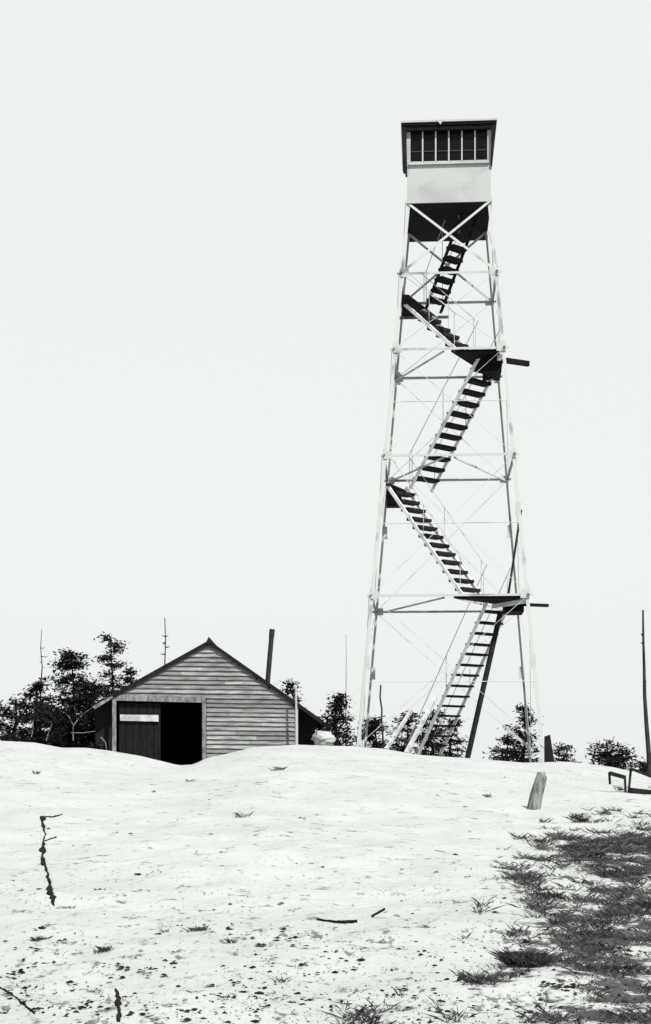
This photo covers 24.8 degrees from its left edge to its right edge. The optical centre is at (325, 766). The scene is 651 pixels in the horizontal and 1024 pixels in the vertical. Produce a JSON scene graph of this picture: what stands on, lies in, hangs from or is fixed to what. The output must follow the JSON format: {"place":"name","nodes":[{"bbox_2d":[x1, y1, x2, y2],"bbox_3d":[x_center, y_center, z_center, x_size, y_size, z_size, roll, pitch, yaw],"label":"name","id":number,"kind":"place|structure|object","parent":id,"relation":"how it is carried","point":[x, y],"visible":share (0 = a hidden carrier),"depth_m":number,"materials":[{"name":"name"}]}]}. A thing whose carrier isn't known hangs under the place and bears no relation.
{"place":"outdoors","nodes":[
{"label":"outdoors","id":0,"kind":"place"},
{"bbox_2d":[0,741,650,1023],"bbox_3d":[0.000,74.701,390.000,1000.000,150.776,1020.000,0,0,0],"label":"ground","id":1,"kind":"structure","parent":0,"point":[375,821],"depth_m":12.21,"materials":[{"name":"white sand"}]},
{"bbox_2d":[0,987,34,1013],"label":"rock crack","id":2,"kind":"object","parent":1,"relation":"on","point":[19,1000],"visible":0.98,"depth_m":7.87,"materials":[{"name":"black stone"}]},
{"bbox_2d":[0,694,45,744],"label":"spruce tree","id":3,"kind":"object","parent":1,"relation":"on","point":[13,734],"visible":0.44,"depth_m":32.89,"materials":[{"name":"black plant"}]},
{"bbox_2d":[12,677,56,742],"bbox_3d":[-6.447,-1.038,33.492,1.366,1.987,1.539,0,0,-43],"label":"spruce tree","id":4,"kind":"object","parent":1,"relation":"on","point":[37,686],"visible":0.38,"depth_m":33.41,"materials":[{"name":"black plant"}]},
{"bbox_2d":[28,935,52,940],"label":"grass tuft","id":5,"kind":"object","parent":1,"relation":"on","point":[41,938],"visible":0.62,"depth_m":9.45,"materials":[{"name":"grey plant"}]},
{"bbox_2d":[39,629,46,728],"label":"dead tree","id":6,"kind":"object","parent":1,"relation":"on","point":[41,664],"visible":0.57,"depth_m":33.99,"materials":[{"name":"grey wood"}]},
{"bbox_2d":[39,814,62,905],"bbox_3d":[-2.759,0.817,14.649,0.283,0.480,7.203,0,0,-10],"label":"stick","id":7,"kind":"object","parent":1,"relation":"on","point":[49,888],"visible":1,"depth_m":13.54,"materials":[{"name":"black wood"}]},
{"bbox_2d":[9,701,94,747],"bbox_3d":[-5.895,-0.777,32.286,1.994,1.326,1.978,0,0,0],"label":"juniper bush","id":8,"kind":"object","parent":1,"relation":"on","point":[60,720],"visible":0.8,"depth_m":31.85,"materials":[{"name":"black plant"}]},
{"bbox_2d":[20,647,118,747],"bbox_3d":[-5.524,-1.359,33.121,2.305,2.658,2.699,0,0,0],"label":"spruce tree","id":9,"kind":"object","parent":1,"relation":"on","point":[68,661],"visible":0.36,"depth_m":32.99,"materials":[{"name":"black plant"}]},
{"bbox_2d":[56,678,118,749],"bbox_3d":[-5.162,-0.969,32.300,1.600,1.985,1.618,0,0,31],"label":"spruce tree","id":10,"kind":"object","parent":1,"relation":"on","point":[88,699],"visible":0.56,"depth_m":32.23,"materials":[{"name":"black plant"}]},
{"bbox_2d":[92,946,113,953],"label":"grass tuft","id":11,"kind":"object","parent":1,"relation":"on","point":[103,949],"visible":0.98,"depth_m":8.91,"materials":[{"name":"grey plant"}]},
{"bbox_2d":[89,631,130,700],"bbox_3d":[-5.552,-1.543,38.228,1.680,3.870,1.758,0,0,0],"label":"spruce tree","id":12,"kind":"object","parent":1,"relation":"on","point":[116,646],"visible":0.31,"depth_m":38.12,"materials":[{"name":"black plant"}]},
{"bbox_2d":[114,988,121,1019],"bbox_3d":[-1.073,1.237,7.681,0.051,0.059,0.812,0,0,-9],"label":"rock crack","id":13,"kind":"object","parent":1,"relation":"on","point":[118,1003],"visible":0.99,"depth_m":7.66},
{"bbox_2d":[119,667,140,689],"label":"spruce tree","id":14,"kind":"object","parent":1,"relation":"on","point":[130,678],"visible":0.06,"depth_m":38.54,"materials":[{"name":"black plant"}]},
{"bbox_2d":[160,618,169,664],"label":"dead tree","id":15,"kind":"object","parent":1,"relation":"on","point":[165,636],"visible":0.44,"depth_m":39.00,"materials":[{"name":"grey wood"}]},
{"bbox_2d":[181,925,210,932],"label":"grass tuft","id":16,"kind":"object","parent":1,"relation":"on","point":[195,929],"visible":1,"depth_m":9.76,"materials":[{"name":"grey plant"}]},
{"bbox_2d":[91,629,322,764],"bbox_3d":[-2.511,-1.295,34.345,4.929,3.572,5.950,0,0,0],"label":"cabin","id":17,"kind":"object","parent":1,"relation":"on","point":[209,697],"visible":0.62,"depth_m":31.48,"materials":[{"name":"grey wood"}]},
{"bbox_2d":[119,703,160,760],"bbox_3d":[-3.952,-0.445,31.515,0.878,1.816,0.090,0,0,0],"label":"door","id":18,"kind":"structure","parent":17,"relation":"in","point":[139,723],"depth_m":31.52,"materials":[{"name":"brown wood"}]},
{"bbox_2d":[215,993,235,998],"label":"grass tuft","id":19,"kind":"object","parent":1,"relation":"on","point":[227,996],"visible":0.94,"depth_m":7.78,"materials":[{"name":"grey plant"}]},
{"bbox_2d":[224,937,237,942],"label":"grass tuft","id":20,"kind":"object","parent":1,"relation":"on","point":[229,941],"visible":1,"depth_m":9.21,"materials":[{"name":"grey plant"}]},
{"bbox_2d":[232,811,253,817],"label":"grass tuft","id":21,"kind":"object","parent":1,"relation":"on","point":[237,814],"visible":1,"depth_m":17.30,"materials":[{"name":"grey plant"}]},
{"bbox_2d":[267,766,288,770],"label":"grass tuft","id":22,"kind":"object","parent":1,"relation":"on","point":[279,768],"visible":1,"depth_m":23.27,"materials":[{"name":"grey plant"}]},
{"bbox_2d":[270,976,292,982],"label":"grass tuft","id":23,"kind":"object","parent":1,"relation":"on","point":[282,980],"visible":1,"depth_m":8.18,"materials":[{"name":"grey plant"}]},
{"bbox_2d":[280,678,303,704],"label":"spruce tree","id":24,"kind":"object","parent":1,"relation":"on","point":[289,688],"visible":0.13,"depth_m":38.48,"materials":[{"name":"black plant"}]},
{"bbox_2d":[295,687,297,744],"bbox_3d":[-0.616,-0.845,31.151,0.052,1.683,0.048,0,0,22],"label":"pole","id":25,"kind":"object","parent":1,"relation":"on","point":[296,730],"visible":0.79,"depth_m":31.13,"materials":[{"name":"white paint"}]},
{"bbox_2d":[311,731,335,745],"bbox_3d":[-0.042,-0.589,31.403,0.538,0.368,0.371,0,0,0],"label":"boulder","id":26,"kind":"object","parent":1,"relation":"on","point":[325,738],"visible":0.91,"depth_m":31.29,"materials":[{"name":"white stone"}]},
{"bbox_2d":[0,784,649,1023],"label":"grit","id":27,"kind":"object","parent":1,"relation":"on","point":[264,987],"visible":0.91,"depth_m":7.97,"materials":[{"name":"grey gravel"}]},
{"bbox_2d":[314,720,340,745],"bbox_3d":[-0.150,-0.527,33.193,1.160,1.096,1.184,0,0,0],"label":"juniper bush","id":28,"kind":"object","parent":1,"relation":"on","point":[318,727],"visible":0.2,"depth_m":33.17,"materials":[{"name":"black plant"}]},
{"bbox_2d":[317,918,356,923],"bbox_3d":[0.070,1.035,9.918,0.300,0.033,0.057,0,0,23],"label":"stick","id":29,"kind":"object","parent":1,"relation":"on","point":[339,921],"visible":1,"depth_m":9.89,"materials":[{"name":"black wood"}]},
{"bbox_2d":[318,691,363,745],"bbox_3d":[0.261,-0.822,34.497,1.274,1.924,1.246,0,0,0],"label":"spruce tree","id":30,"kind":"object","parent":1,"relation":"on","point":[339,706],"visible":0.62,"depth_m":34.44,"materials":[{"name":"black plant"}]},
{"bbox_2d":[354,715,397,748],"bbox_3d":[1.281,-0.460,38.946,1.213,1.852,1.192,0,0,-19],"label":"juniper bush","id":31,"kind":"object","parent":1,"relation":"on","point":[374,724],"visible":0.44,"depth_m":38.79,"materials":[{"name":"black plant"}]},
{"bbox_2d":[371,908,384,916],"bbox_3d":[0.351,1.018,10.273,0.038,0.043,0.433,0,0,15],"label":"stick","id":32,"kind":"object","parent":1,"relation":"on","point":[378,912],"visible":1,"depth_m":10.33,"materials":[{"name":"black wood"}]},
{"bbox_2d":[379,685,383,748],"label":"dead tree","id":33,"kind":"object","parent":1,"relation":"on","point":[381,719],"visible":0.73,"depth_m":34.49,"materials":[{"name":"grey wood"}]},
{"bbox_2d":[386,711,431,754],"bbox_3d":[2.093,-0.435,39.416,1.656,2.160,1.363,0,0,34],"label":"spruce tree","id":34,"kind":"object","parent":1,"relation":"on","point":[401,748],"visible":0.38,"depth_m":39.44,"materials":[{"name":"black plant"}]},
{"bbox_2d":[406,709,456,756],"bbox_3d":[2.957,-0.418,39.791,1.756,2.342,1.749,0,0,0],"label":"spruce tree","id":35,"kind":"object","parent":1,"relation":"on","point":[439,729],"visible":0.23,"depth_m":39.71,"materials":[{"name":"black plant"}]},
{"bbox_2d":[426,717,468,757],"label":"spruce tree","id":36,"kind":"object","parent":1,"relation":"on","point":[451,740],"visible":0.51,"depth_m":39.13,"materials":[{"name":"black plant"}]},
{"bbox_2d":[356,118,548,762],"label":"fire tower","id":37,"kind":"structure","parent":1,"relation":"on","point":[446,165],"depth_m":35.10,"materials":[{"name":"metal"}]},
{"bbox_2d":[411,132,420,162],"bbox_3d":[2.147,-14.689,35.088,0.248,0.789,0.035,0,0,4],"label":"window","id":38,"kind":"structure","parent":37,"relation":"in","point":[415,136],"depth_m":35.10,"materials":[{"name":"black glass"}]},
{"bbox_2d":[422,131,433,161],"bbox_3d":[2.431,-14.698,35.069,0.295,0.812,0.040,0,0,4],"label":"window","id":39,"kind":"structure","parent":37,"relation":"in","point":[428,135],"depth_m":35.08,"materials":[{"name":"black glass"}]},
{"bbox_2d":[435,131,447,161],"bbox_3d":[2.737,-14.698,35.049,0.295,0.812,0.040,0,0,4],"label":"window","id":40,"kind":"structure","parent":37,"relation":"in","point":[442,136],"depth_m":35.05,"materials":[{"name":"black glass"}]},
{"bbox_2d":[448,130,460,161],"bbox_3d":[3.046,-14.698,35.028,0.295,0.812,0.040,0,0,4],"label":"window","id":41,"kind":"structure","parent":37,"relation":"in","point":[454,137],"depth_m":35.04,"materials":[{"name":"black glass"}]},
{"bbox_2d":[461,130,473,160],"bbox_3d":[3.353,-14.698,35.008,0.295,0.812,0.040,0,0,4],"label":"window","id":42,"kind":"structure","parent":37,"relation":"in","point":[467,136],"depth_m":35.01,"materials":[{"name":"black glass"}]},
{"bbox_2d":[474,130,486,160],"bbox_3d":[3.661,-14.698,34.988,0.295,0.812,0.040,0,0,4],"label":"window","id":43,"kind":"structure","parent":37,"relation":"in","point":[480,136],"depth_m":34.99,"materials":[{"name":"black glass"}]},
{"bbox_2d":[456,971,492,984],"bbox_3d":[0.803,1.144,7.993,0.213,0.076,0.209,0,0,0],"label":"grass tuft","id":44,"kind":"object","parent":1,"relation":"on","point":[480,978],"visible":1,"depth_m":7.99,"materials":[{"name":"grey plant"}]},
{"bbox_2d":[482,734,536,762],"bbox_3d":[4.774,-0.046,38.608,1.393,1.639,1.535,0,0,-41],"label":"juniper bush","id":45,"kind":"object","parent":1,"relation":"on","point":[506,741],"visible":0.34,"depth_m":38.59,"materials":[{"name":"black plant"}]},
{"bbox_2d":[489,702,543,762],"bbox_3d":[5.162,-0.433,39.002,1.624,2.583,1.798,0,0,-38],"label":"spruce tree","id":46,"kind":"object","parent":1,"relation":"on","point":[520,734],"visible":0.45,"depth_m":38.94,"materials":[{"name":"black plant"}]},
{"bbox_2d":[509,995,536,1006],"bbox_3d":[1.023,1.219,7.656,0.148,0.084,0.120,0,0,0],"label":"rock","id":47,"kind":"object","parent":1,"relation":"on","point":[522,1001],"visible":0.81,"depth_m":7.62,"materials":[{"name":"white stone"}]},
{"bbox_2d":[488,948,565,967],"bbox_3d":[1.146,1.087,8.376,0.484,0.111,0.383,0,0,0],"label":"grass tuft","id":48,"kind":"object","parent":1,"relation":"on","point":[509,958],"visible":0.97,"depth_m":8.36,"materials":[{"name":"black plant"}]},
{"bbox_2d":[527,772,546,809],"bbox_3d":[2.740,0.352,19.232,0.292,0.577,0.185,0,0,-12],"label":"leaning wooden plank","id":49,"kind":"object","parent":1,"relation":"on","point":[536,794],"visible":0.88,"depth_m":19.18,"materials":[{"name":"grey wood"}]},
{"bbox_2d":[538,817,553,822],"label":"grass tuft","id":50,"kind":"object","parent":1,"relation":"on","point":[541,820],"visible":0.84,"depth_m":17.90,"materials":[{"name":"grey plant"}]},
{"bbox_2d":[544,735,553,761],"bbox_3d":[5.014,-0.248,33.010,0.270,0.940,0.080,0,0,0],"label":"plank","id":51,"kind":"object","parent":1,"relation":"on","point":[548,754],"visible":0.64,"depth_m":32.97,"materials":[{"name":"wood"}]},
{"bbox_2d":[539,989,573,1002],"bbox_3d":[1.206,1.205,7.720,0.189,0.093,0.146,0,0,0],"label":"rock","id":52,"kind":"object","parent":1,"relation":"on","point":[553,996],"visible":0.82,"depth_m":7.68,"materials":[{"name":"white stone"}]},
{"bbox_2d":[553,742,581,762],"bbox_3d":[6.091,0.107,37.549,1.083,1.513,1.022,0,0,-40],"label":"juniper bush","id":53,"kind":"object","parent":1,"relation":"on","point":[564,754],"visible":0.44,"depth_m":37.47,"materials":[{"name":"black plant"}]},
{"bbox_2d":[574,978,592,986],"bbox_3d":[1.379,1.159,7.938,0.104,0.052,0.076,0,0,0],"label":"boulder","id":54,"kind":"object","parent":1,"relation":"on","point":[582,983],"visible":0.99,"depth_m":7.92,"materials":[{"name":"white stone"}]},
{"bbox_2d":[585,737,638,770],"bbox_3d":[7.055,0.064,36.492,1.380,1.628,1.435,0,0,0],"label":"juniper bush","id":55,"kind":"object","parent":1,"relation":"on","point":[618,760],"visible":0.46,"depth_m":36.37,"materials":[{"name":"black plant"}]},
{"bbox_2d":[608,767,650,794],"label":"rail frame","id":56,"kind":"object","parent":1,"relation":"on","point":[633,790],"visible":0.84,"depth_m":22.44,"materials":[{"name":"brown wood"}]},
{"bbox_2d":[632,756,646,772],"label":"juniper bush","id":57,"kind":"object","parent":1,"relation":"on","point":[643,765],"visible":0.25,"depth_m":34.98,"materials":[{"name":"black plant"}]},
{"bbox_2d":[641,610,650,774],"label":"dead tree","id":58,"kind":"object","parent":1,"relation":"on","point":[647,740],"visible":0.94,"depth_m":32.97,"materials":[{"name":"brown wood"}]},
{"bbox_2d":[0,0,650,771],"label":"sky","id":59,"kind":"structure","parent":0,"point":[203,212],"materials":[{"name":"white"}]},
{"bbox_2d":[318,785,650,1023],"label":"grass","id":60,"kind":"structure","parent":0,"point":[526,879],"depth_m":10.37,"materials":[{"name":"grey plant"}]}
]}

